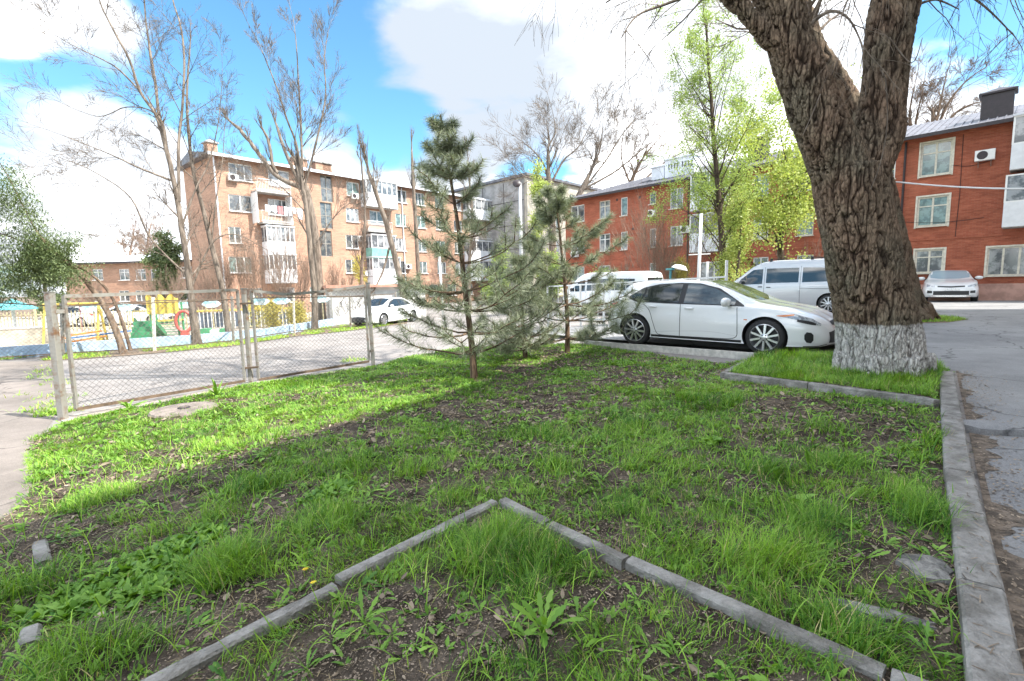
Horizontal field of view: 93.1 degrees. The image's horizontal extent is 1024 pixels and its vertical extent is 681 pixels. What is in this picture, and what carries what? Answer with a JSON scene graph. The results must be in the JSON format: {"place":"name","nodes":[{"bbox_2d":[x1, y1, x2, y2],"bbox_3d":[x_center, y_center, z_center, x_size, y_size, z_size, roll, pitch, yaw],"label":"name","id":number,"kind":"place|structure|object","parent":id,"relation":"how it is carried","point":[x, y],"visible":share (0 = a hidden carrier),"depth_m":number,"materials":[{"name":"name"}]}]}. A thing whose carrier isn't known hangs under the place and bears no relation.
{"place":"outdoors","nodes":[
{"label":"outdoors","id":0,"kind":"place"},
{"bbox_2d":[0,361,55,518],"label":"path","id":1,"kind":"structure","parent":0,"point":[18,428],"depth_m":7.03,"materials":[{"name":"concrete"}]},
{"bbox_2d":[0,356,366,417],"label":"asphalt weeds","id":2,"kind":"object","parent":1,"relation":"on","point":[46,413],"visible":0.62,"depth_m":7.83,"materials":[{"name":"green plant"}]},
{"bbox_2d":[0,312,326,346],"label":"playground sand","id":3,"kind":"structure","parent":0,"point":[76,331],"depth_m":31.43,"materials":[{"name":"beige sand"}]},
{"bbox_2d":[0,326,48,344],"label":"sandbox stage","id":4,"kind":"object","parent":3,"relation":"on","point":[15,335],"depth_m":21.37,"materials":[{"name":"beige paint"}]},
{"bbox_2d":[42,302,107,343],"bbox_3d":[-18.167,-0.668,20.206,2.154,1.812,1.378,-4,7,-20],"label":"swing frame","id":5,"kind":"object","parent":3,"relation":"on","point":[80,303],"visible":0.4,"depth_m":20.30,"materials":[{"name":"yellow metal"}]},
{"bbox_2d":[103,304,174,325],"bbox_3d":[-26.980,-1.886,34.855,4.606,1.450,2.117,-3,7,-11],"label":"parked car","id":6,"kind":"object","parent":3,"relation":"on","point":[136,315],"visible":0.25,"depth_m":34.11,"materials":[{"name":"white paint"}]},
{"bbox_2d":[130,310,166,338],"bbox_3d":[-16.784,-0.715,22.299,0.790,1.375,2.453,-4,7,-20],"label":"slide","id":7,"kind":"object","parent":3,"relation":"on","point":[145,326],"visible":0.53,"depth_m":21.69,"materials":[{"name":"green plastic"}]},
{"bbox_2d":[145,294,184,336],"bbox_3d":[-16.932,-1.232,23.746,1.300,2.117,1.009,-4,7,-20],"label":"climbing frame","id":8,"kind":"object","parent":3,"relation":"on","point":[169,308],"visible":0.45,"depth_m":23.37,"materials":[{"name":"yellow plastic"}]},
{"bbox_2d":[0,295,329,335],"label":"picket fence","id":9,"kind":"object","parent":3,"relation":"on","point":[208,303],"visible":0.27,"depth_m":26.57,"materials":[{"name":"paint"}]},
{"bbox_2d":[197,307,297,328],"bbox_3d":[-15.411,-1.352,28.683,5.500,1.060,0.220,-4,7,-20],"label":"picket fence","id":10,"kind":"object","parent":3,"relation":"on","point":[202,320],"visible":0.4,"depth_m":28.07,"materials":[{"name":"wood"}]},
{"bbox_2d":[257,295,284,328],"bbox_3d":[-13.366,-1.503,26.945,1.353,2.234,1.464,-6,8,-34],"label":"forsythia","id":11,"kind":"object","parent":3,"relation":"on","point":[267,318],"visible":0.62,"depth_m":26.79,"materials":[{"name":"yellow plant"}]},
{"bbox_2d":[0,319,406,360],"bbox_3d":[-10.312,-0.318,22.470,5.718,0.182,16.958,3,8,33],"label":"verge","id":12,"kind":"structure","parent":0,"point":[114,353],"depth_m":17.46,"materials":[{"name":"green plant"}]},
{"bbox_2d":[0,0,303,344],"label":"bare tree","id":13,"kind":"object","parent":12,"relation":"on","point":[177,196],"visible":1,"depth_m":18.07,"materials":[{"name":"brown plant"}]},
{"bbox_2d":[0,292,397,357],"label":"chain link fence","id":14,"kind":"object","parent":12,"relation":"on","point":[63,338],"visible":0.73,"depth_m":17.32,"materials":[{"name":"grey metal"}]},
{"bbox_2d":[152,5,248,331],"bbox_3d":[-12.208,-6.540,19.531,3.127,13.321,2.503,-1,7,0],"label":"bare tree","id":15,"kind":"object","parent":12,"relation":"on","point":[210,237],"visible":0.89,"depth_m":19.46,"materials":[{"name":"brown plant"}]},
{"bbox_2d":[208,0,384,328],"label":"bare tree","id":16,"kind":"object","parent":12,"relation":"on","point":[302,193],"visible":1,"depth_m":23.53,"materials":[{"name":"brown plant"}]},
{"bbox_2d":[354,135,407,319],"bbox_3d":[-8.127,-6.694,28.898,3.574,11.227,2.587,-1,7,0],"label":"pollard tree","id":17,"kind":"object","parent":12,"relation":"on","point":[392,249],"visible":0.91,"depth_m":29.29,"materials":[{"name":"brown plant"}]},
{"bbox_2d":[0,295,562,316],"bbox_3d":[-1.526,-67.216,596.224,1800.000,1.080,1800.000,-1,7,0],"label":"ground","id":18,"kind":"structure","parent":0,"point":[24,310],"depth_m":71.02,"materials":[{"name":"soil"}]},
{"bbox_2d":[0,153,132,354],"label":"juniper tree","id":19,"kind":"object","parent":18,"relation":"on","point":[36,266],"visible":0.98,"depth_m":15.82,"materials":[{"name":"green plant"}]},
{"bbox_2d":[109,213,144,255],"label":"tree","id":20,"kind":"object","parent":18,"relation":"on","point":[124,244],"visible":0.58,"depth_m":60.49,"materials":[{"name":"brown plant"}]},
{"bbox_2d":[66,254,195,311],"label":"kindergarten building","id":21,"kind":"structure","parent":18,"relation":"on","point":[117,273],"depth_m":54.06,"materials":[{"name":"orange brick"}]},
{"bbox_2d":[129,257,190,322],"bbox_3d":[-25.673,-3.659,35.700,3.739,4.840,4.662,3,8,34],"label":"bare shrub","id":22,"kind":"object","parent":18,"relation":"on","point":[150,288],"visible":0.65,"depth_m":34.86,"materials":[{"name":"brown plant"}]},
{"bbox_2d":[137,227,186,309],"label":"conifer","id":23,"kind":"object","parent":18,"relation":"on","point":[160,260],"visible":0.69,"depth_m":46.78,"materials":[{"name":"green plant"}]},
{"bbox_2d":[181,244,235,312],"bbox_3d":[-20.408,-3.942,33.127,3.729,5.754,3.237,-1,7,0],"label":"bare shrub","id":24,"kind":"object","parent":18,"relation":"on","point":[207,282],"visible":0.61,"depth_m":32.87,"materials":[{"name":"brown plant"}]},
{"bbox_2d":[191,228,267,311],"bbox_3d":[-19.287,-4.686,33.306,4.993,7.138,3.764,-1,7,0],"label":"bare shrub","id":25,"kind":"object","parent":18,"relation":"on","point":[240,276],"visible":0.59,"depth_m":33.03,"materials":[{"name":"brown plant"}]},
{"bbox_2d":[222,218,306,306],"bbox_3d":[-16.500,-4.916,32.865,5.692,7.573,7.385,-1,7,0],"label":"bare shrub","id":26,"kind":"object","parent":18,"relation":"on","point":[252,268],"visible":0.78,"depth_m":32.55,"materials":[{"name":"brown plant"}]},
{"bbox_2d":[260,247,310,306],"bbox_3d":[-14.224,-3.664,32.060,3.995,5.167,4.050,-1,7,0],"label":"bare shrub","id":27,"kind":"object","parent":18,"relation":"on","point":[305,275],"visible":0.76,"depth_m":31.42,"materials":[{"name":"brown plant"}]},
{"bbox_2d":[174,139,492,314],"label":"orange brick apartment building","id":28,"kind":"structure","parent":18,"relation":"on","point":[335,247],"depth_m":48.40,"materials":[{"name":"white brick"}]},
{"bbox_2d":[228,194,252,212],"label":"window","id":29,"kind":"structure","parent":28,"relation":"in","point":[235,198],"depth_m":42.26,"materials":[{"name":"white glass"}]},
{"bbox_2d":[320,175,332,201],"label":"window","id":30,"kind":"structure","parent":28,"relation":"in","point":[326,192],"depth_m":48.29,"materials":[{"name":"white glass"}]},
{"bbox_2d":[320,202,332,228],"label":"window","id":31,"kind":"structure","parent":28,"relation":"in","point":[325,208],"depth_m":48.43,"materials":[{"name":"glass"}]},
{"bbox_2d":[323,259,358,284],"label":"bare shrub","id":32,"kind":"object","parent":18,"relation":"on","point":[334,281],"visible":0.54,"depth_m":35.27,"materials":[{"name":"brown plant"}]},
{"bbox_2d":[322,283,430,324],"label":"garage","id":33,"kind":"structure","parent":18,"relation":"on","point":[389,289],"depth_m":29.07,"materials":[{"name":"white paint"}]},
{"bbox_2d":[405,125,420,282],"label":"pollard tree","id":34,"kind":"object","parent":18,"relation":"on","point":[413,203],"visible":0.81,"depth_m":32.09,"materials":[{"name":"brown plant"}]},
{"bbox_2d":[448,172,599,295],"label":"beige apartment building","id":35,"kind":"structure","parent":18,"relation":"on","point":[490,191],"depth_m":63.32,"materials":[{"name":"paint"}]},
{"bbox_2d":[525,158,552,288],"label":"young green tree","id":36,"kind":"object","parent":18,"relation":"on","point":[536,186],"visible":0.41,"depth_m":42.37,"materials":[{"name":"green plant"}]},
{"bbox_2d":[565,73,699,197],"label":"bare tree","id":37,"kind":"object","parent":18,"relation":"on","point":[585,185],"visible":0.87,"depth_m":57.46,"materials":[{"name":"brown plant"}]},
{"bbox_2d":[583,82,710,186],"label":"bare tree","id":38,"kind":"object","parent":18,"relation":"on","point":[646,152],"visible":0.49,"depth_m":59.92,"materials":[{"name":"brown plant"}]},
{"bbox_2d":[607,176,693,278],"bbox_3d":[8.197,-5.449,28.404,5.061,7.162,6.619,-1,7,0],"label":"bare shrub","id":39,"kind":"object","parent":18,"relation":"on","point":[654,239],"visible":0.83,"depth_m":27.70,"materials":[{"name":"brown plant"}]},
{"bbox_2d":[622,200,729,278],"bbox_3d":[9.222,-5.016,27.212,5.420,6.449,3.078,3,8,30],"label":"bare shrub","id":40,"kind":"object","parent":18,"relation":"on","point":[662,261],"visible":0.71,"depth_m":27.38,"materials":[{"name":"brown plant"}]},
{"bbox_2d":[641,0,783,279],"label":"young green tree","id":41,"kind":"object","parent":18,"relation":"on","point":[716,165],"visible":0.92,"depth_m":23.81,"materials":[{"name":"green plant"}]},
{"bbox_2d":[514,0,1023,376],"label":"old tree","id":42,"kind":"object","parent":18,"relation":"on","point":[849,162],"visible":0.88,"depth_m":6.28,"materials":[{"name":"brown plant"}]},
{"bbox_2d":[677,63,893,274],"bbox_3d":[13.928,-8.443,26.056,10.329,13.206,7.495,-1,7,0],"label":"maple tree","id":43,"kind":"object","parent":18,"relation":"on","point":[787,169],"visible":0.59,"depth_m":25.68,"materials":[{"name":"green plant"}]},
{"bbox_2d":[565,86,1023,299],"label":"red brick apartment building","id":44,"kind":"structure","parent":18,"relation":"on","point":[974,233],"depth_m":27.93,"materials":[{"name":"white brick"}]},
{"bbox_2d":[913,247,946,273],"bbox_3d":[24.452,-4.643,28.420,0.280,1.564,1.473,-8,9,-43],"label":"window","id":45,"kind":"structure","parent":44,"relation":"in","point":[926,260],"depth_m":28.46,"materials":[{"name":"glass"}]},
{"bbox_2d":[914,192,951,228],"bbox_3d":[24.375,-7.503,28.103,0.280,1.889,1.558,-8,9,-43],"label":"window","id":46,"kind":"structure","parent":44,"relation":"in","point":[935,207],"depth_m":28.13,"materials":[{"name":"white glass"}]},
{"bbox_2d":[917,137,955,178],"bbox_3d":[24.305,-10.434,27.767,0.280,2.058,1.548,-8,9,-43],"label":"window","id":47,"kind":"structure","parent":44,"relation":"in","point":[936,158],"depth_m":27.80,"materials":[{"name":"white glass"}]},
{"bbox_2d":[983,244,1023,277],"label":"window","id":48,"kind":"structure","parent":44,"relation":"in","point":[1000,260],"depth_m":26.24,"materials":[{"name":"glass"}]},
{"bbox_2d":[907,42,958,125],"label":"bare tree","id":49,"kind":"object","parent":18,"relation":"on","point":[920,96],"visible":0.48,"depth_m":43.38,"materials":[{"name":"brown plant"}]},
{"bbox_2d":[0,342,988,680],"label":"lawn ground","id":50,"kind":"structure","parent":0,"point":[312,632],"depth_m":2.96,"materials":[{"name":"green plant"}]},
{"bbox_2d":[18,623,42,649],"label":"kerb stone","id":51,"kind":"object","parent":50,"relation":"on","point":[30,632],"visible":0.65,"depth_m":2.22,"materials":[{"name":"concrete"}]},
{"bbox_2d":[148,401,217,418],"bbox_3d":[-4.681,1.024,6.926,0.840,0.157,0.840,-1,7,0],"label":"well cover","id":52,"kind":"object","parent":50,"relation":"on","point":[174,409],"visible":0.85,"depth_m":6.84,"materials":[{"name":"concrete"}]},
{"bbox_2d":[6,357,726,632],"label":"leafy ground plants","id":53,"kind":"object","parent":50,"relation":"on","point":[78,594],"visible":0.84,"depth_m":2.66,"materials":[{"name":"green plant"}]},
{"bbox_2d":[343,588,393,639],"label":"dandelion","id":54,"kind":"object","parent":50,"relation":"on","point":[361,604],"visible":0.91,"depth_m":2.24,"materials":[{"name":"green plant"}]},
{"bbox_2d":[368,110,571,378],"bbox_3d":[-0.623,-1.542,8.287,3.209,4.513,3.131,4,9,40],"label":"pine tree","id":55,"kind":"object","parent":50,"relation":"on","point":[447,153],"visible":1,"depth_m":7.87,"materials":[{"name":"green plant"}]},
{"bbox_2d":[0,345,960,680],"bbox_3d":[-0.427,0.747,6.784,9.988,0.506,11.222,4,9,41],"label":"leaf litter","id":56,"kind":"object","parent":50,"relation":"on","point":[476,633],"visible":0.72,"depth_m":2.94,"materials":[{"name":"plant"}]},
{"bbox_2d":[0,342,962,680],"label":"clover and chickweed","id":57,"kind":"object","parent":50,"relation":"on","point":[584,556],"visible":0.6,"depth_m":4.02,"materials":[{"name":"green plant"}]},
{"bbox_2d":[0,350,963,680],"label":"dandelion plants","id":58,"kind":"object","parent":50,"relation":"on","point":[516,626],"visible":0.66,"depth_m":2.87,"materials":[{"name":"green plant"}]},
{"bbox_2d":[0,353,970,680],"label":"dry grass stalks","id":59,"kind":"object","parent":50,"relation":"on","point":[478,517],"visible":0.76,"depth_m":3.35,"materials":[{"name":"plant"}]},
{"bbox_2d":[498,497,551,529],"bbox_3d":[0.081,1.197,3.183,0.080,0.202,0.459,-6,8,-38],"label":"kerb stone","id":60,"kind":"object","parent":50,"relation":"on","point":[506,501],"visible":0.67,"depth_m":3.15,"materials":[{"name":"concrete"}]},
{"bbox_2d":[481,253,580,357],"bbox_3d":[0.253,-0.726,10.339,2.274,2.374,2.273,4,9,41],"label":"pine tree","id":61,"kind":"object","parent":50,"relation":"on","point":[517,260],"visible":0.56,"depth_m":10.18,"materials":[{"name":"green plant"}]},
{"bbox_2d":[511,589,586,647],"bbox_3d":[0.151,1.189,2.105,0.305,0.180,0.260,-6,8,-37],"label":"dandelion","id":62,"kind":"object","parent":50,"relation":"on","point":[556,612],"visible":0.96,"depth_m":2.11,"materials":[{"name":"green plant"}]},
{"bbox_2d":[495,183,648,354],"bbox_3d":[1.179,-1.591,10.857,3.412,3.880,3.860,-1,7,0],"label":"pine tree","id":63,"kind":"object","parent":50,"relation":"on","point":[557,205],"visible":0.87,"depth_m":10.49,"materials":[{"name":"green plant"}]},
{"bbox_2d":[546,521,629,570],"bbox_3d":[0.418,1.222,2.772,0.080,0.206,0.562,-7,9,-40],"label":"kerb stone","id":64,"kind":"object","parent":50,"relation":"on","point":[610,556],"visible":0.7,"depth_m":2.69,"materials":[{"name":"concrete"}]},
{"bbox_2d":[625,556,886,680],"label":"kerb stone","id":65,"kind":"object","parent":50,"relation":"on","point":[736,610],"visible":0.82,"depth_m":2.06,"materials":[{"name":"concrete"}]},
{"bbox_2d":[723,372,808,389],"bbox_3d":[3.486,0.621,6.726,0.092,0.271,1.172,-6,8,-34],"label":"kerb stone","id":66,"kind":"object","parent":50,"relation":"on","point":[764,380],"visible":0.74,"depth_m":6.64,"materials":[{"name":"concrete"}]},
{"bbox_2d":[808,382,916,403],"bbox_3d":[4.121,0.688,5.761,0.092,0.268,1.111,-5,8,-31],"label":"kerb stone","id":67,"kind":"object","parent":50,"relation":"on","point":[858,392],"visible":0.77,"depth_m":5.70,"materials":[{"name":"concrete"}]},
{"bbox_2d":[834,598,936,630],"bbox_3d":[1.596,1.199,2.085,0.371,0.086,0.092,2,8,28],"label":"concrete slab","id":68,"kind":"object","parent":50,"relation":"on","point":[909,620],"depth_m":2.06,"materials":[{"name":"grey concrete"}]},
{"bbox_2d":[895,553,953,585],"bbox_3d":[2.026,1.137,2.383,0.231,0.092,0.234,0,7,10],"label":"concrete slab","id":69,"kind":"object","parent":50,"relation":"on","point":[929,564],"depth_m":2.35,"materials":[{"name":"grey concrete"}]},
{"bbox_2d":[0,297,1023,530],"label":"courtyard asphalt","id":70,"kind":"structure","parent":0,"point":[384,351],"depth_m":12.73,"materials":[{"name":"grey asphalt"}]},
{"bbox_2d":[32,539,52,566],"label":"kerb stone","id":71,"kind":"object","parent":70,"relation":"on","point":[41,547],"visible":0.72,"depth_m":2.98,"materials":[{"name":"concrete"}]},
{"bbox_2d":[0,319,333,357],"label":"wall","id":72,"kind":"structure","parent":70,"relation":"on","point":[46,349],"depth_m":18.41,"materials":[{"name":"paint"}]},
{"bbox_2d":[61,366,370,420],"bbox_3d":[-4.651,0.832,8.751,1.128,0.083,5.174,5,9,42],"label":"gate threshold","id":73,"kind":"object","parent":70,"relation":"on","point":[73,416],"visible":0.3,"depth_m":7.62,"materials":[{"name":"concrete"}]},
{"bbox_2d":[42,292,68,420],"bbox_3d":[-6.397,0.324,6.818,0.134,2.012,0.100,-1,7,0],"label":"gate post","id":74,"kind":"object","parent":73,"relation":"on","point":[56,353],"visible":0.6,"depth_m":6.78,"materials":[{"name":"grey metal"}]},
{"bbox_2d":[56,289,258,410],"bbox_3d":[-5.703,0.051,8.032,0.275,1.766,2.861,3,8,32],"label":"gate leaf","id":75,"kind":"object","parent":74,"relation":"attached to","point":[67,327],"visible":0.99,"depth_m":7.71,"materials":[{"name":"grey paint"}]},
{"bbox_2d":[141,582,337,680],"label":"kerb stone","id":76,"kind":"object","parent":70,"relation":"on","point":[193,662],"visible":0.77,"depth_m":2.10,"materials":[{"name":"concrete"}]},
{"bbox_2d":[240,288,253,382],"bbox_3d":[-5.024,0.007,9.219,0.084,1.996,0.082,-1,7,0],"label":"gate post","id":77,"kind":"object","parent":70,"relation":"on","point":[247,333],"visible":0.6,"depth_m":9.18,"materials":[{"name":"grey metal"}]},
{"bbox_2d":[218,100,327,319],"bbox_3d":[-14.618,-7.845,30.219,5.976,13.785,1.333,-1,7,0],"label":"pollard tree","id":78,"kind":"object","parent":70,"relation":"on","point":[274,172],"visible":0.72,"depth_m":29.95,"materials":[{"name":"brown plant"}]},
{"bbox_2d":[347,122,369,284],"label":"bare tree","id":79,"kind":"object","parent":70,"relation":"on","point":[363,243],"visible":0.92,"depth_m":33.10,"materials":[{"name":"brown plant"}]},
{"bbox_2d":[366,282,374,365],"bbox_3d":[-3.079,-0.248,10.565,0.098,2.019,0.082,-1,7,0],"label":"gate post","id":80,"kind":"object","parent":70,"relation":"on","point":[369,321],"visible":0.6,"depth_m":10.52,"materials":[{"name":"grey metal"}]},
{"bbox_2d":[249,284,369,380],"bbox_3d":[-4.024,-0.212,9.946,2.290,1.828,0.125,-6,8,-34],"label":"gate leaf","id":81,"kind":"object","parent":80,"relation":"attached to","point":[256,348],"visible":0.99,"depth_m":9.83,"materials":[{"name":"grey paint"}]},
{"bbox_2d":[351,297,418,325],"bbox_3d":[-6.937,-1.636,26.561,2.117,1.450,4.606,1,7,22],"label":"parked sedan","id":82,"kind":"object","parent":70,"relation":"on","point":[382,308],"visible":0.73,"depth_m":25.55,"materials":[{"name":"white paint"}]},
{"bbox_2d":[335,499,497,586],"bbox_3d":[-0.510,1.254,2.932,0.078,0.205,1.137,5,9,43],"label":"kerb stone","id":83,"kind":"object","parent":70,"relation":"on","point":[381,558],"visible":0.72,"depth_m":2.78,"materials":[{"name":"concrete"}]},
{"bbox_2d":[460,136,481,312],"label":"bare tree","id":84,"kind":"object","parent":70,"relation":"on","point":[471,247],"visible":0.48,"depth_m":33.40,"materials":[{"name":"brown plant"}]},
{"bbox_2d":[478,62,626,297],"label":"bare tree","id":85,"kind":"object","parent":70,"relation":"on","point":[549,162],"visible":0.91,"depth_m":53.75,"materials":[{"name":"brown plant"}]},
{"bbox_2d":[567,271,662,312],"bbox_3d":[4.983,-2.451,24.555,2.327,2.050,5.200,-8,9,-43],"label":"parked minibus","id":86,"kind":"object","parent":70,"relation":"on","point":[586,290],"visible":0.34,"depth_m":23.55,"materials":[{"name":"white paint"}]},
{"bbox_2d":[547,260,727,326],"bbox_3d":[3.928,-1.430,16.480,6.262,2.293,0.230,3,8,33],"label":"white fence","id":87,"kind":"object","parent":70,"relation":"on","point":[707,271],"visible":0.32,"depth_m":16.86,"materials":[{"name":"metal"}]},
{"bbox_2d":[584,341,754,359],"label":"pad kerb","id":88,"kind":"structure","parent":70,"relation":"on","point":[704,352],"depth_m":10.07,"materials":[{"name":"grey concrete"}]},
{"bbox_2d":[709,186,767,280],"bbox_3d":[10.994,-4.437,23.596,2.485,5.868,3.186,-1,7,0],"label":"young green tree","id":89,"kind":"object","parent":70,"relation":"on","point":[733,245],"visible":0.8,"depth_m":23.52,"materials":[{"name":"green plant"}]},
{"bbox_2d":[939,371,962,418],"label":"kerb stone","id":90,"kind":"object","parent":70,"relation":"on","point":[949,397],"visible":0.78,"depth_m":5.25,"materials":[{"name":"concrete"}]},
{"bbox_2d":[941,415,973,477],"bbox_3d":[3.619,0.912,3.968,0.150,0.239,1.601,4,9,41],"label":"kerb stone","id":91,"kind":"object","parent":70,"relation":"on","point":[953,440],"visible":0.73,"depth_m":3.81,"materials":[{"name":"concrete"}]},
{"bbox_2d":[944,468,985,516],"bbox_3d":[2.858,1.046,3.080,0.150,0.228,0.733,4,9,39],"label":"kerb stone","id":92,"kind":"object","parent":70,"relation":"on","point":[957,478],"visible":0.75,"depth_m":3.04,"materials":[{"name":"concrete"}]},
{"bbox_2d":[908,28,1023,122],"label":"bare tree","id":93,"kind":"object","parent":70,"relation":"on","point":[937,109],"visible":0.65,"depth_m":41.79,"materials":[{"name":"brown plant"}]},
{"bbox_2d":[950,508,1004,591],"bbox_3d":[2.351,1.136,2.477,0.150,0.230,0.834,4,9,40],"label":"kerb stone","id":94,"kind":"object","parent":70,"relation":"on","point":[985,554],"visible":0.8,"depth_m":2.39,"materials":[{"name":"concrete"}]},
{"bbox_2d":[956,370,1023,668],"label":"gutter dirt","id":95,"kind":"structure","parent":70,"relation":"on","point":[1014,565],"depth_m":2.79,"materials":[{"name":"soil"}]},
{"bbox_2d":[944,371,1023,680],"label":"fallen catkins","id":96,"kind":"object","parent":95,"relation":"on","point":[1013,583],"visible":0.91,"depth_m":2.88,"materials":[{"name":"brown plant"}]},
{"bbox_2d":[957,579,1023,680],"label":"kerb stone","id":97,"kind":"object","parent":70,"relation":"on","point":[990,612],"visible":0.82,"depth_m":1.84,"materials":[{"name":"concrete"}]},
{"bbox_2d":[0,0,1023,296],"label":"sky","id":98,"kind":"structure","parent":0,"point":[407,60],"materials":[{"name":"blue"}]},
{"bbox_2d":[533,324,834,348],"bbox_3d":[4.763,-0.241,13.589,4.942,0.268,9.162,-6,8,-36],"label":"parking pad","id":99,"kind":"object","parent":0,"point":[679,341],"visible":0.1,"depth_m":11.47,"materials":[{"name":"concrete"}]},
{"bbox_2d":[608,275,834,354],"bbox_3d":[4.441,-0.688,10.618,2.327,1.596,4.685,-8,9,-44],"label":"parked hatchback","id":100,"kind":"object","parent":99,"relation":"on","point":[753,319],"visible":0.89,"depth_m":9.79,"materials":[{"name":"white paint"}]},
{"bbox_2d":[922,316,966,322],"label":"island soil","id":101,"kind":"structure","parent":0,"point":[941,321],"depth_m":13.61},
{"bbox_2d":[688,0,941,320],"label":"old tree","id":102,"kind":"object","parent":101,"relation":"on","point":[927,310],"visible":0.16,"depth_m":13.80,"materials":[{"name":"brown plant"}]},
{"bbox_2d":[923,301,1023,557],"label":"road","id":103,"kind":"structure","parent":0,"point":[985,340],"depth_m":7.32,"materials":[{"name":"grey asphalt"}]},
{"bbox_2d":[734,256,831,312],"bbox_3d":[10.570,-2.121,18.459,2.112,2.005,4.500,-8,9,-43],"label":"parked minivan","id":104,"kind":"object","parent":103,"relation":"on","point":[803,281],"visible":0.45,"depth_m":17.63,"materials":[{"name":"silver metal"}]},
{"bbox_2d":[919,270,982,300],"bbox_3d":[25.016,-3.168,27.797,2.763,1.775,5.290,4,8,39],"label":"parked crossover","id":105,"kind":"object","parent":103,"relation":"on","point":[950,283],"visible":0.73,"depth_m":26.28,"materials":[{"name":"white paint"}]},
{"bbox_2d":[938,420,1023,436],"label":"asphalt lump","id":106,"kind":"object","parent":103,"relation":"on","point":[984,427],"visible":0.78,"depth_m":4.30,"materials":[{"name":"grey asphalt"}]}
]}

